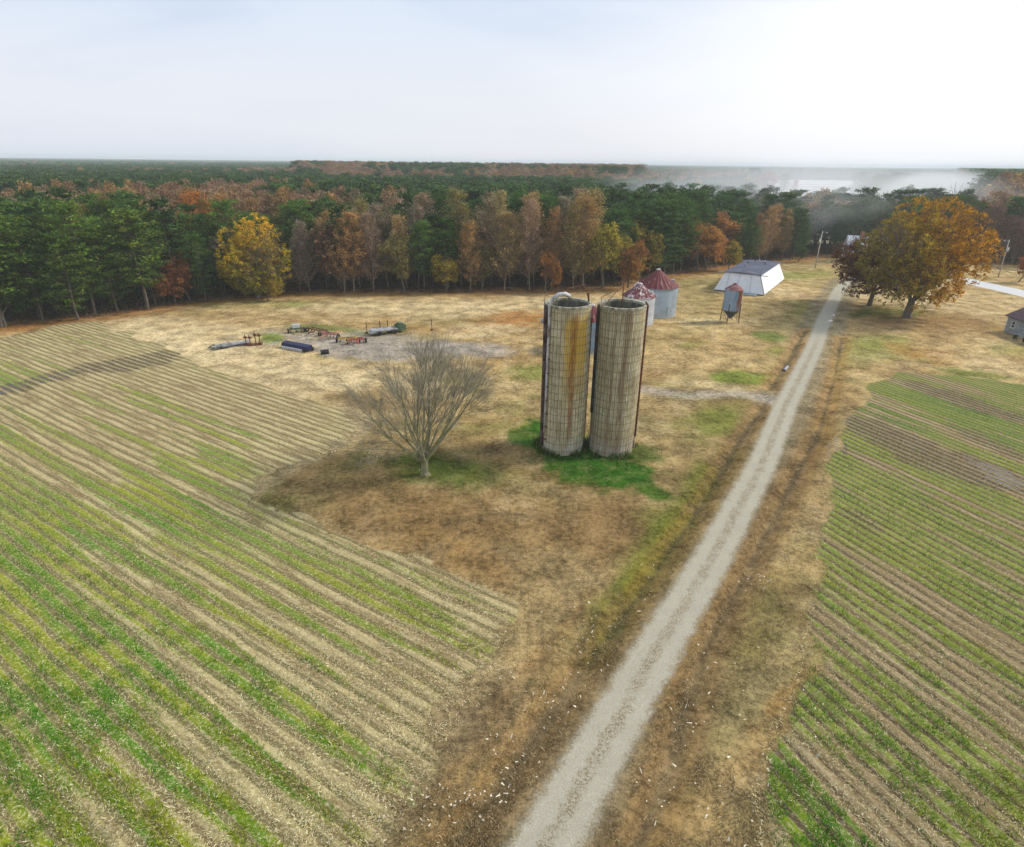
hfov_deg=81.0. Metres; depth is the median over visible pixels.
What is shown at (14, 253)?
pine tree
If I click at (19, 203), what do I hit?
pine tree
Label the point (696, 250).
maple tree
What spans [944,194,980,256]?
pine tree
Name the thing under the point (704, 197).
pine tree
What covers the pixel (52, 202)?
pine tree
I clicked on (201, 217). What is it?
pine tree
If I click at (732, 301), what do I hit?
feed bin
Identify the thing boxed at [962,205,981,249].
sweetgum tree
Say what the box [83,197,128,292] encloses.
pine tree
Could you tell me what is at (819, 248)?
utility pole
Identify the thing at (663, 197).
pine tree
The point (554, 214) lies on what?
sweetgum tree
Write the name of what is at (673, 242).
pine tree
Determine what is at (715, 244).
maple tree
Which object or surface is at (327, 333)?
disc harrow
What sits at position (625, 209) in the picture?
pine tree
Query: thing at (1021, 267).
maple tree
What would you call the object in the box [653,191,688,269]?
pine tree
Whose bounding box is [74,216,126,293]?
pine tree
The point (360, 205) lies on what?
sweetgum tree
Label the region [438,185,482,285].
sweetgum tree
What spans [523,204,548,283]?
sweetgum tree
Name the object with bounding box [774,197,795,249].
pine tree
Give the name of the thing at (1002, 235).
sweetgum tree
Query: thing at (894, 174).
pine tree
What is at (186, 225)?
pine tree
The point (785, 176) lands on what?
pine tree
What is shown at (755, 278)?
farm building
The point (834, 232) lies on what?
pine tree
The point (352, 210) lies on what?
sweetgum tree
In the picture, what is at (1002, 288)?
paved road
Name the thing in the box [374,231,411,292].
maple tree
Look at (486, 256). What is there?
maple tree
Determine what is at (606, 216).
pine tree
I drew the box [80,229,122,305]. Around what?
pine tree
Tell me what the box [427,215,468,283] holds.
pine tree
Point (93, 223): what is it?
pine tree
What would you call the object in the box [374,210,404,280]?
pine tree
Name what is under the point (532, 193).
sweetgum tree
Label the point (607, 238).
maple tree
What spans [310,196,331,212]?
pine tree
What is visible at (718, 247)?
maple tree
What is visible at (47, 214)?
pine tree
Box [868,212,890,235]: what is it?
pine tree
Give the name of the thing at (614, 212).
pine tree
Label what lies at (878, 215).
pine tree
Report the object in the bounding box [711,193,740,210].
pine tree
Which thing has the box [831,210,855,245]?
pine tree
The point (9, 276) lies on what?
pine tree
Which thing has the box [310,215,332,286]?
sweetgum tree
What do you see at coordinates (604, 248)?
pine tree
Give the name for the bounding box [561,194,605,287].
sweetgum tree
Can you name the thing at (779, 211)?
sweetgum tree
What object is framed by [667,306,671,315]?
door
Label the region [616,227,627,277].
sweetgum tree
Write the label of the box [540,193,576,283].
sweetgum tree
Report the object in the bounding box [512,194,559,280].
pine tree
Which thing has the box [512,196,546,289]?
sweetgum tree
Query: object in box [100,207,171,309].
pine tree
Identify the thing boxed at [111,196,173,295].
pine tree
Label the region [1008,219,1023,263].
sweetgum tree
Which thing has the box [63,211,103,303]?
pine tree
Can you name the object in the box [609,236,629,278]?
maple tree
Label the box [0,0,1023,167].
sky
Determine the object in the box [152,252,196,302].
maple tree
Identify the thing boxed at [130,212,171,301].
pine tree
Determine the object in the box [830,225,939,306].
oak tree
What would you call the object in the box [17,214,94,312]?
pine tree
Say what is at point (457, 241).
pine tree
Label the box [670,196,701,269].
pine tree
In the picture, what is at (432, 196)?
pine tree
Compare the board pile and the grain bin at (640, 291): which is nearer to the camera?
the board pile
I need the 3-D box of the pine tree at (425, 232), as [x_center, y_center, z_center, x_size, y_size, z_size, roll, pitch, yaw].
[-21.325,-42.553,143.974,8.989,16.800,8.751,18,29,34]
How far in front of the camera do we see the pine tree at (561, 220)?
143.62 m
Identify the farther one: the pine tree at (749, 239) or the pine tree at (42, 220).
the pine tree at (749, 239)
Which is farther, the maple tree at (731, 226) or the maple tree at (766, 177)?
the maple tree at (766, 177)
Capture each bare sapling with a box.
[286,224,311,290]
[291,218,320,291]
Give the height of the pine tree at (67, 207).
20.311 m
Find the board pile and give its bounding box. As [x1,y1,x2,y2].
[208,340,249,349]
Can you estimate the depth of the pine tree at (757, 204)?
199.50 m
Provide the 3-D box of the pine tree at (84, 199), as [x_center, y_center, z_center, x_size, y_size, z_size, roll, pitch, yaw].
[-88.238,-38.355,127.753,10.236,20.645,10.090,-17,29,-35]
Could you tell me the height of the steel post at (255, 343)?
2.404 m
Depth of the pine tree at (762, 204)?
201.84 m
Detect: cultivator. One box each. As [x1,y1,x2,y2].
[287,323,304,333]
[305,327,328,334]
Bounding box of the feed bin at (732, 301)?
[720,283,743,323]
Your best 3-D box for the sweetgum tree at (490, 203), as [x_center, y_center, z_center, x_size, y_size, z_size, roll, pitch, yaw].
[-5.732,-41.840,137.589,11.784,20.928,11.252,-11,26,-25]
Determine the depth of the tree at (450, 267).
131.28 m
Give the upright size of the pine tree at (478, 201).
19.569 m
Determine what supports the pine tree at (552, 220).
on the ground at (722, 357)
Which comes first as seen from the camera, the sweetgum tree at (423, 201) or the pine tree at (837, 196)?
the sweetgum tree at (423, 201)
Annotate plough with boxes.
[335,336,359,342]
[346,337,366,343]
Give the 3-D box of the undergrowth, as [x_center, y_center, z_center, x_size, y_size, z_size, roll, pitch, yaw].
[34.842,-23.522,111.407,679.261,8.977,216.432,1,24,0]
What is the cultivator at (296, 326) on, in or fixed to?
on the ground at (722, 357)
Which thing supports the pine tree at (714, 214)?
on the ground at (722, 357)
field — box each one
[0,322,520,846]
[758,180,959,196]
[765,372,1023,846]
[807,234,922,243]
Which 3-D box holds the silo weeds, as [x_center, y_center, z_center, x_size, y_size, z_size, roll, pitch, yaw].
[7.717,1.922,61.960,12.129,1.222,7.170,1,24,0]
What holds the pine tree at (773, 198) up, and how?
on the ground at (722, 357)
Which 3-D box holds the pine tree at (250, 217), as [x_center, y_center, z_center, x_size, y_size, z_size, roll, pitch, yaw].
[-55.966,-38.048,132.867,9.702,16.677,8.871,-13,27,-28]
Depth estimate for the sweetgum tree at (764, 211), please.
192.13 m
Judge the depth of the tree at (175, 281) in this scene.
120.17 m
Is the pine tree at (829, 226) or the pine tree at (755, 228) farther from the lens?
the pine tree at (829, 226)
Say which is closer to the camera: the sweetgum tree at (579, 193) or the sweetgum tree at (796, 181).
the sweetgum tree at (579, 193)
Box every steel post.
[253,332,257,345]
[257,333,262,344]
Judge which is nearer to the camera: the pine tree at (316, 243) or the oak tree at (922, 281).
the oak tree at (922, 281)
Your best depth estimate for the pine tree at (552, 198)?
146.76 m
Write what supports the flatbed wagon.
on the ground at (722, 357)
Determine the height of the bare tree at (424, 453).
14.535 m
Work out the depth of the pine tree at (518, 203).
147.10 m
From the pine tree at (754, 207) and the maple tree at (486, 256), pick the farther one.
the pine tree at (754, 207)
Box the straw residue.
[0,337,1023,846]
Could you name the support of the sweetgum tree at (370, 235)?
on the ground at (722, 357)
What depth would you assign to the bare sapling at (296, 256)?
130.47 m
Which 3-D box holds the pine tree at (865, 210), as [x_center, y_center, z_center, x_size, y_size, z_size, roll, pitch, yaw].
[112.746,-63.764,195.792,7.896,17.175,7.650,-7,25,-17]
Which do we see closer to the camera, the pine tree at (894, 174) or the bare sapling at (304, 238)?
the bare sapling at (304, 238)
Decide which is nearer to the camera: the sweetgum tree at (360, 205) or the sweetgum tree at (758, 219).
the sweetgum tree at (360, 205)
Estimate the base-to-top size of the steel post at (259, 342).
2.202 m
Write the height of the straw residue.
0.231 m
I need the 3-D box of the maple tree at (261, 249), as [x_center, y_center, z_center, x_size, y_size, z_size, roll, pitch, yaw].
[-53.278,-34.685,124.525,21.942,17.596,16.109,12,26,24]
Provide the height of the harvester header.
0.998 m
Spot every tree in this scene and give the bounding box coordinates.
[0,198,37,266]
[0,207,34,326]
[0,214,51,316]
[0,214,53,308]
[0,227,60,319]
[0,273,36,325]
[11,201,56,294]
[17,198,71,284]
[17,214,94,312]
[25,199,84,282]
[28,231,100,319]
[34,199,79,305]
[37,200,116,315]
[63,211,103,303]
[69,215,127,307]
[72,192,101,212]
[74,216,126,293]
[76,200,104,294]
[77,222,135,311]
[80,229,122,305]
[82,197,128,299]
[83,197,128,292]
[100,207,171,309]
[103,218,157,301]
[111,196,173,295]
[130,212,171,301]
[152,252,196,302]
[165,268,190,302]
[168,212,205,294]
[171,211,203,289]
[172,189,212,267]
[174,189,215,280]
[174,232,218,301]
[185,224,231,292]
[190,212,226,288]
[197,199,250,291]
[198,199,215,268]
[206,190,240,284]
[208,212,291,297]
[233,212,279,268]
[245,214,288,265]
[261,273,284,300]
[269,198,318,280]
[270,202,321,286]
[309,217,340,282]
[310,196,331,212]
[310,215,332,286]
[311,199,344,277]
[317,206,347,283]
[324,327,500,478]
[325,213,356,291]
[328,208,373,291]
[329,227,339,286]
[340,205,371,287]
[346,196,375,281]
[352,193,385,271]
[355,210,385,291]
[364,201,404,286]
[368,204,390,264]
[374,208,412,281]
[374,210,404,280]
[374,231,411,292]
[389,212,417,287]
[403,191,439,283]
[404,210,434,274]
[405,219,437,290]
[410,192,448,274]
[426,195,460,265]
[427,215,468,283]
[429,229,462,290]
[431,254,458,292]
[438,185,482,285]
[439,220,470,268]
[454,217,489,291]
[458,197,502,270]
[462,193,509,286]
[465,199,492,274]
[474,246,497,290]
[486,209,526,289]
[487,188,518,281]
[492,217,523,284]
[503,190,524,269]
[507,188,547,284]
[511,196,528,275]
[512,192,545,243]
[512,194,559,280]
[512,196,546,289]
[513,217,527,279]
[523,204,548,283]
[535,192,555,246]
[536,194,558,277]
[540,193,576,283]
[540,206,567,287]
[540,250,562,293]
[547,196,573,279]
[547,196,574,275]
[556,185,588,276]
[556,198,592,282]
[559,187,609,281]
[559,202,588,289]
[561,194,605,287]
[569,191,594,277]
[576,221,622,287]
[589,211,606,276]
[592,207,638,280]
[596,221,617,281]
[601,211,618,253]
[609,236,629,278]
[610,234,645,284]
[613,203,640,269]
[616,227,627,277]
[618,239,652,287]
[625,208,657,258]
[627,218,664,276]
[640,217,664,274]
[643,197,683,268]
[645,194,687,267]
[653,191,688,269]
[655,205,687,270]
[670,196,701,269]
[672,198,702,271]
[679,189,708,265]
[679,219,709,271]
[689,189,713,263]
[690,203,717,259]
[691,219,718,265]
[697,200,716,261]
[702,225,730,269]
[704,225,725,266]
[709,210,728,259]
[710,211,743,264]
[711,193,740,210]
[722,211,746,261]
[724,240,744,268]
[729,223,751,262]
[734,197,756,241]
[739,211,752,249]
[740,204,760,235]
[741,225,754,258]
[744,168,762,180]
[745,224,764,259]
[746,203,760,246]
[752,193,783,234]
[752,212,765,258]
[753,207,767,246]
[753,219,772,258]
[755,172,779,188]
[755,198,777,214]
[760,205,783,259]
[764,202,784,257]
[772,207,795,255]
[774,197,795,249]
[777,173,792,190]
[777,216,794,255]
[781,207,814,258]
[783,218,801,255]
[789,180,799,191]
[793,245,808,261]
[797,222,811,254]
[803,216,816,246]
[817,192,845,247]
[819,201,840,249]
[828,204,850,249]
[828,204,854,252]
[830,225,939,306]
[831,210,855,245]
[841,202,866,240]
[845,201,875,235]
[847,171,870,194]
[849,197,875,234]
[854,185,1023,318]
[860,209,889,235]
[863,192,900,232]
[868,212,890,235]
[887,172,904,179]
[887,198,924,234]
[900,172,914,179]
[903,195,934,233]
[926,196,955,246]
[932,204,965,240]
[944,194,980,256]
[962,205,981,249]
[967,201,990,233]
[971,213,997,255]
[973,203,1007,250]
[984,203,997,223]
[991,214,1020,262]
[994,220,1012,255]
[996,195,1023,258]
[1007,214,1023,260]
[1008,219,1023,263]
[1017,256,1023,281]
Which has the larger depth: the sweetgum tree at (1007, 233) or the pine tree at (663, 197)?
the sweetgum tree at (1007, 233)
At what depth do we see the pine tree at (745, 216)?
180.57 m
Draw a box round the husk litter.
[281,424,825,846]
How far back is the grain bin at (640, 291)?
107.78 m
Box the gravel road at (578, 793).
[484,276,858,846]
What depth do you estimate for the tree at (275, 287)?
123.56 m
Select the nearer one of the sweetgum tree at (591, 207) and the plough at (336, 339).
the plough at (336, 339)
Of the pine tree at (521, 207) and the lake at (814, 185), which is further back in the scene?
the lake at (814, 185)
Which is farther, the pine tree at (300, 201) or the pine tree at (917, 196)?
the pine tree at (917, 196)
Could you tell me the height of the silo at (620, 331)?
17.100 m
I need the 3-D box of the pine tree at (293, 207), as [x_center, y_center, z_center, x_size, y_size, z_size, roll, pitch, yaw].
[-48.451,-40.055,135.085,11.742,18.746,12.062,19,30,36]
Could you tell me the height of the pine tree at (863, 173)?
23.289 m
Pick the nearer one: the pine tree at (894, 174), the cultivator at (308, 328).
the cultivator at (308, 328)
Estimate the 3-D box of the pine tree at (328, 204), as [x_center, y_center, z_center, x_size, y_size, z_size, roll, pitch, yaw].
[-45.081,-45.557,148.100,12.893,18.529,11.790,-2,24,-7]
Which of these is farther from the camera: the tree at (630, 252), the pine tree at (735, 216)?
the pine tree at (735, 216)
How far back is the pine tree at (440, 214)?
141.26 m
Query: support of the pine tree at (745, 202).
on the ground at (722, 357)
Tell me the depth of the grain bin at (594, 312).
91.72 m
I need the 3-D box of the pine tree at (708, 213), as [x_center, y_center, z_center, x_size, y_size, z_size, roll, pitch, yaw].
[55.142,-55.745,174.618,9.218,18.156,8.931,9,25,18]
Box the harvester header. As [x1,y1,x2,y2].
[281,340,313,352]
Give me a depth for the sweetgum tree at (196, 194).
136.01 m
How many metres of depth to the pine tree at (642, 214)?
150.09 m
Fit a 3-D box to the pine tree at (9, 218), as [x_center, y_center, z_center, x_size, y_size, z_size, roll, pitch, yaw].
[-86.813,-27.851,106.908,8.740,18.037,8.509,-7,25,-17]
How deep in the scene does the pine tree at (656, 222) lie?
149.91 m
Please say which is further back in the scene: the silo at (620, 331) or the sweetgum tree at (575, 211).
the sweetgum tree at (575, 211)
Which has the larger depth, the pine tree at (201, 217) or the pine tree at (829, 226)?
the pine tree at (829, 226)
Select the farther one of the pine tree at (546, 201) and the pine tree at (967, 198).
the pine tree at (967, 198)
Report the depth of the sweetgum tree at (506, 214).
133.73 m
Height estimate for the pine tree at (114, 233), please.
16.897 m
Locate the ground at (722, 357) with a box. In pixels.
[0,177,1023,846]
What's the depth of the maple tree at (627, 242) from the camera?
142.90 m
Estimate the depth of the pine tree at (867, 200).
197.33 m
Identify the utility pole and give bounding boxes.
[814,231,827,267]
[997,240,1009,277]
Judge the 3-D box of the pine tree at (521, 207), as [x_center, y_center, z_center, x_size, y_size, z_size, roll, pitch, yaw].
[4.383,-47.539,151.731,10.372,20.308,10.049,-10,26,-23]
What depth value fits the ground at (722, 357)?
56.99 m
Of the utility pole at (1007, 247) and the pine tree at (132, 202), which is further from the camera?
the utility pole at (1007, 247)
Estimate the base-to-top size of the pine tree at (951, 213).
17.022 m
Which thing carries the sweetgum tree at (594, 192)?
on the ground at (722, 357)
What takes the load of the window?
in the house
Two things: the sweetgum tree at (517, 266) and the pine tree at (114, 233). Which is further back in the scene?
the sweetgum tree at (517, 266)
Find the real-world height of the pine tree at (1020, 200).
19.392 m
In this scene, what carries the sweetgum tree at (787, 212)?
on the ground at (722, 357)
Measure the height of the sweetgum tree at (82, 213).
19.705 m
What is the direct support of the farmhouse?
on the ground at (722, 357)
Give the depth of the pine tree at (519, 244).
146.66 m
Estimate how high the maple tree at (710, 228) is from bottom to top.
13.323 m
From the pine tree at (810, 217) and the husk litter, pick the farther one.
the pine tree at (810, 217)
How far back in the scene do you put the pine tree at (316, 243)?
138.01 m
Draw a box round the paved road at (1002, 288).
[878,264,1023,297]
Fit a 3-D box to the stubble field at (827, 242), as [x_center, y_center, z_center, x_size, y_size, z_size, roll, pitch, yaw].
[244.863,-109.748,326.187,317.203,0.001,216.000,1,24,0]
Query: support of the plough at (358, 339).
on the ground at (722, 357)
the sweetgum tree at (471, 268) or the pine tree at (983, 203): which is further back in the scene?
the pine tree at (983, 203)
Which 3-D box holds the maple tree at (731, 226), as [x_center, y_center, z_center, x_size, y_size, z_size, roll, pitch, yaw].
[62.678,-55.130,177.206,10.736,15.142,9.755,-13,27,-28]
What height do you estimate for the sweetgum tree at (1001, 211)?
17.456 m
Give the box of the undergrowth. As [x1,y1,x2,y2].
[1,239,1023,323]
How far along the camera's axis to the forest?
221.50 m
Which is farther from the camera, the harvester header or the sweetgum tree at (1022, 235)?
the sweetgum tree at (1022, 235)
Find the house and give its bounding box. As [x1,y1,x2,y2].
[1003,308,1023,337]
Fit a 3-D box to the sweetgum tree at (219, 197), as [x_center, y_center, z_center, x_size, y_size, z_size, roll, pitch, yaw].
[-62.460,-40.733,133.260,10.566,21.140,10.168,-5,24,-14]
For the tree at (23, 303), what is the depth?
104.69 m
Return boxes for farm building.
[715,258,784,296]
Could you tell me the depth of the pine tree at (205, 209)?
140.35 m
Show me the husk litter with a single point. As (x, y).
(706, 815)
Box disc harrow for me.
[318,331,339,337]
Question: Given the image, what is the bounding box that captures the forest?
[0,158,1023,311]
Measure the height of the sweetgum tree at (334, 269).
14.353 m
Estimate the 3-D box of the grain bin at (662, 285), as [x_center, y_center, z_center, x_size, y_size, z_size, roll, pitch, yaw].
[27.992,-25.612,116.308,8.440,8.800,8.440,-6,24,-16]
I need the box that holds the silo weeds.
[528,431,641,463]
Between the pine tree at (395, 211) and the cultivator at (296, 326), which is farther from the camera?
the pine tree at (395, 211)
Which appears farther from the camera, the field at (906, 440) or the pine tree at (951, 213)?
the pine tree at (951, 213)
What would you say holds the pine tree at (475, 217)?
on the ground at (722, 357)
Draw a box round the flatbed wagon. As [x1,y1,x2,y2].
[369,322,405,335]
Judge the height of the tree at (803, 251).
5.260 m
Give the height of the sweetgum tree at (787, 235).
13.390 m
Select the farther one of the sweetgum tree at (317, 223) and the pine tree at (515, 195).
the pine tree at (515, 195)
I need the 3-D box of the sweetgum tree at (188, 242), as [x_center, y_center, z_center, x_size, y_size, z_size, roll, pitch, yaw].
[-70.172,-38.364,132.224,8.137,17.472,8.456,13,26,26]
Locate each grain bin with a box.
[589,303,596,353]
[623,282,656,325]
[636,268,679,318]
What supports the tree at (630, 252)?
on the ground at (722, 357)
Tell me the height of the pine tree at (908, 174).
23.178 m
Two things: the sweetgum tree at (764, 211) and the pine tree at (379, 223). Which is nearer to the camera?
the pine tree at (379, 223)
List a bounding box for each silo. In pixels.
[540,284,591,455]
[589,279,648,456]
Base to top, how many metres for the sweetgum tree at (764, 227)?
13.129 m
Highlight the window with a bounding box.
[1010,320,1015,328]
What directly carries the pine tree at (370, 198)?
on the ground at (722, 357)
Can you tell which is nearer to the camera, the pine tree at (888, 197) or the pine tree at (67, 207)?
the pine tree at (67, 207)
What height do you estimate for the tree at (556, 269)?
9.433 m
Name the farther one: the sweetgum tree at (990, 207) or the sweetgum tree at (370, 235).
the sweetgum tree at (990, 207)
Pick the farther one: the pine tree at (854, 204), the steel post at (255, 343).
the pine tree at (854, 204)
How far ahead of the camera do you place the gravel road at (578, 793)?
36.12 m
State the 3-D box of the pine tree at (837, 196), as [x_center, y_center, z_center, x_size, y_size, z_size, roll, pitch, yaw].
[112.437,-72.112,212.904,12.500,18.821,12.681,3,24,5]
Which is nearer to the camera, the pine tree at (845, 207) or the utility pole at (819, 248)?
the utility pole at (819, 248)
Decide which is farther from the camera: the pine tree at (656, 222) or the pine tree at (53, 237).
the pine tree at (656, 222)
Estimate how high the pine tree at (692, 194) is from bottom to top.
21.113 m
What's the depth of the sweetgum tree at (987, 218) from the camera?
184.23 m
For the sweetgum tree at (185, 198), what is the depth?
132.82 m
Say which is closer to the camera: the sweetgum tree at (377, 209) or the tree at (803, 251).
the sweetgum tree at (377, 209)
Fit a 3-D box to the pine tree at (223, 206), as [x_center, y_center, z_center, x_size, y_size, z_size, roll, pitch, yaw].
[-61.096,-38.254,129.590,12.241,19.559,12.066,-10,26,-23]
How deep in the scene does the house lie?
106.04 m
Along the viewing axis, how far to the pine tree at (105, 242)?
110.09 m
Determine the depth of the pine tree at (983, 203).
191.73 m
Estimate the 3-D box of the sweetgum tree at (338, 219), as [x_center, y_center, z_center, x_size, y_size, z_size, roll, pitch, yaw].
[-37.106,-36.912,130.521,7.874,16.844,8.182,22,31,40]
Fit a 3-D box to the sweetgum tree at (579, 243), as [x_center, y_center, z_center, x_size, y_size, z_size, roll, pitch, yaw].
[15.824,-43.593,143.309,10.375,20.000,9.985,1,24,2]
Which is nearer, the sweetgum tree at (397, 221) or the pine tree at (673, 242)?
the sweetgum tree at (397, 221)
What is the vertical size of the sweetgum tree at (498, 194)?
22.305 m
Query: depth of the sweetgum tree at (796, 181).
555.62 m
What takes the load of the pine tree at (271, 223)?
on the ground at (722, 357)
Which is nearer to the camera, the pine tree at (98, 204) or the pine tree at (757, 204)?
the pine tree at (98, 204)
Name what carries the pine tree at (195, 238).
on the ground at (722, 357)
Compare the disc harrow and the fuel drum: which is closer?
the fuel drum
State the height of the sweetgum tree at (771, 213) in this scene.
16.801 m
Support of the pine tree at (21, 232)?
on the ground at (722, 357)
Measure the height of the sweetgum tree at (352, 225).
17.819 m
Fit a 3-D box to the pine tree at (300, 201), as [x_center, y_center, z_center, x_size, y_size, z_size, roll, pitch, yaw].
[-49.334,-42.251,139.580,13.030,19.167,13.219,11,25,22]
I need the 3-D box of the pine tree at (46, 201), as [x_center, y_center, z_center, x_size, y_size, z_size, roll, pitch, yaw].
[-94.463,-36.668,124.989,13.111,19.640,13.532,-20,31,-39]
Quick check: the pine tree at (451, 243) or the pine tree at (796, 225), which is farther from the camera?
the pine tree at (796, 225)
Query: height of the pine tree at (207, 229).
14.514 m
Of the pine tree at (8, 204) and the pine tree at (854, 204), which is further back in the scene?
the pine tree at (854, 204)
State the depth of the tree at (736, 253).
164.15 m
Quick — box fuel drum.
[320,349,328,353]
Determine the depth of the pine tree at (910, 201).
190.72 m
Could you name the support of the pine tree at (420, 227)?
on the ground at (722, 357)
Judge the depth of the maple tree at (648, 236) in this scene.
149.46 m
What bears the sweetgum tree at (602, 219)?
on the ground at (722, 357)
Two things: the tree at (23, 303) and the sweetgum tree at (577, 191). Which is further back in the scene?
the sweetgum tree at (577, 191)
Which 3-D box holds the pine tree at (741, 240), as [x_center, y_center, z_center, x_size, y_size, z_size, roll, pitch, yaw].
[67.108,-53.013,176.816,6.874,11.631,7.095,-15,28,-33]
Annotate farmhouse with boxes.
[841,232,875,256]
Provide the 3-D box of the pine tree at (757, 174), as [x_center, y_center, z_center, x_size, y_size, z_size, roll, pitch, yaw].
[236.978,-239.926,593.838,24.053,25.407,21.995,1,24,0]
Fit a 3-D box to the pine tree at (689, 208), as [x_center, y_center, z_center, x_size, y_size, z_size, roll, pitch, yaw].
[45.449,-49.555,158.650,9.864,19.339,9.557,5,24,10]
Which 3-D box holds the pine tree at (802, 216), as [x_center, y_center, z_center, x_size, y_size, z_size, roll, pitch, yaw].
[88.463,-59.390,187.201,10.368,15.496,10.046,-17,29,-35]
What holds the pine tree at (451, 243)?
on the ground at (722, 357)
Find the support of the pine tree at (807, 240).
on the ground at (722, 357)
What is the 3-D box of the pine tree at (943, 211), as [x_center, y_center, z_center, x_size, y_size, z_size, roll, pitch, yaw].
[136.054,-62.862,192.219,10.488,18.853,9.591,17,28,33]
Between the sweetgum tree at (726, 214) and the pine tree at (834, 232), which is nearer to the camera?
the sweetgum tree at (726, 214)
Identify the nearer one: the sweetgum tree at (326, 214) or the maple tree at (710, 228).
the sweetgum tree at (326, 214)
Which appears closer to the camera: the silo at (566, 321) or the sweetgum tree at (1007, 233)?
the silo at (566, 321)
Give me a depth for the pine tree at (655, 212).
151.41 m

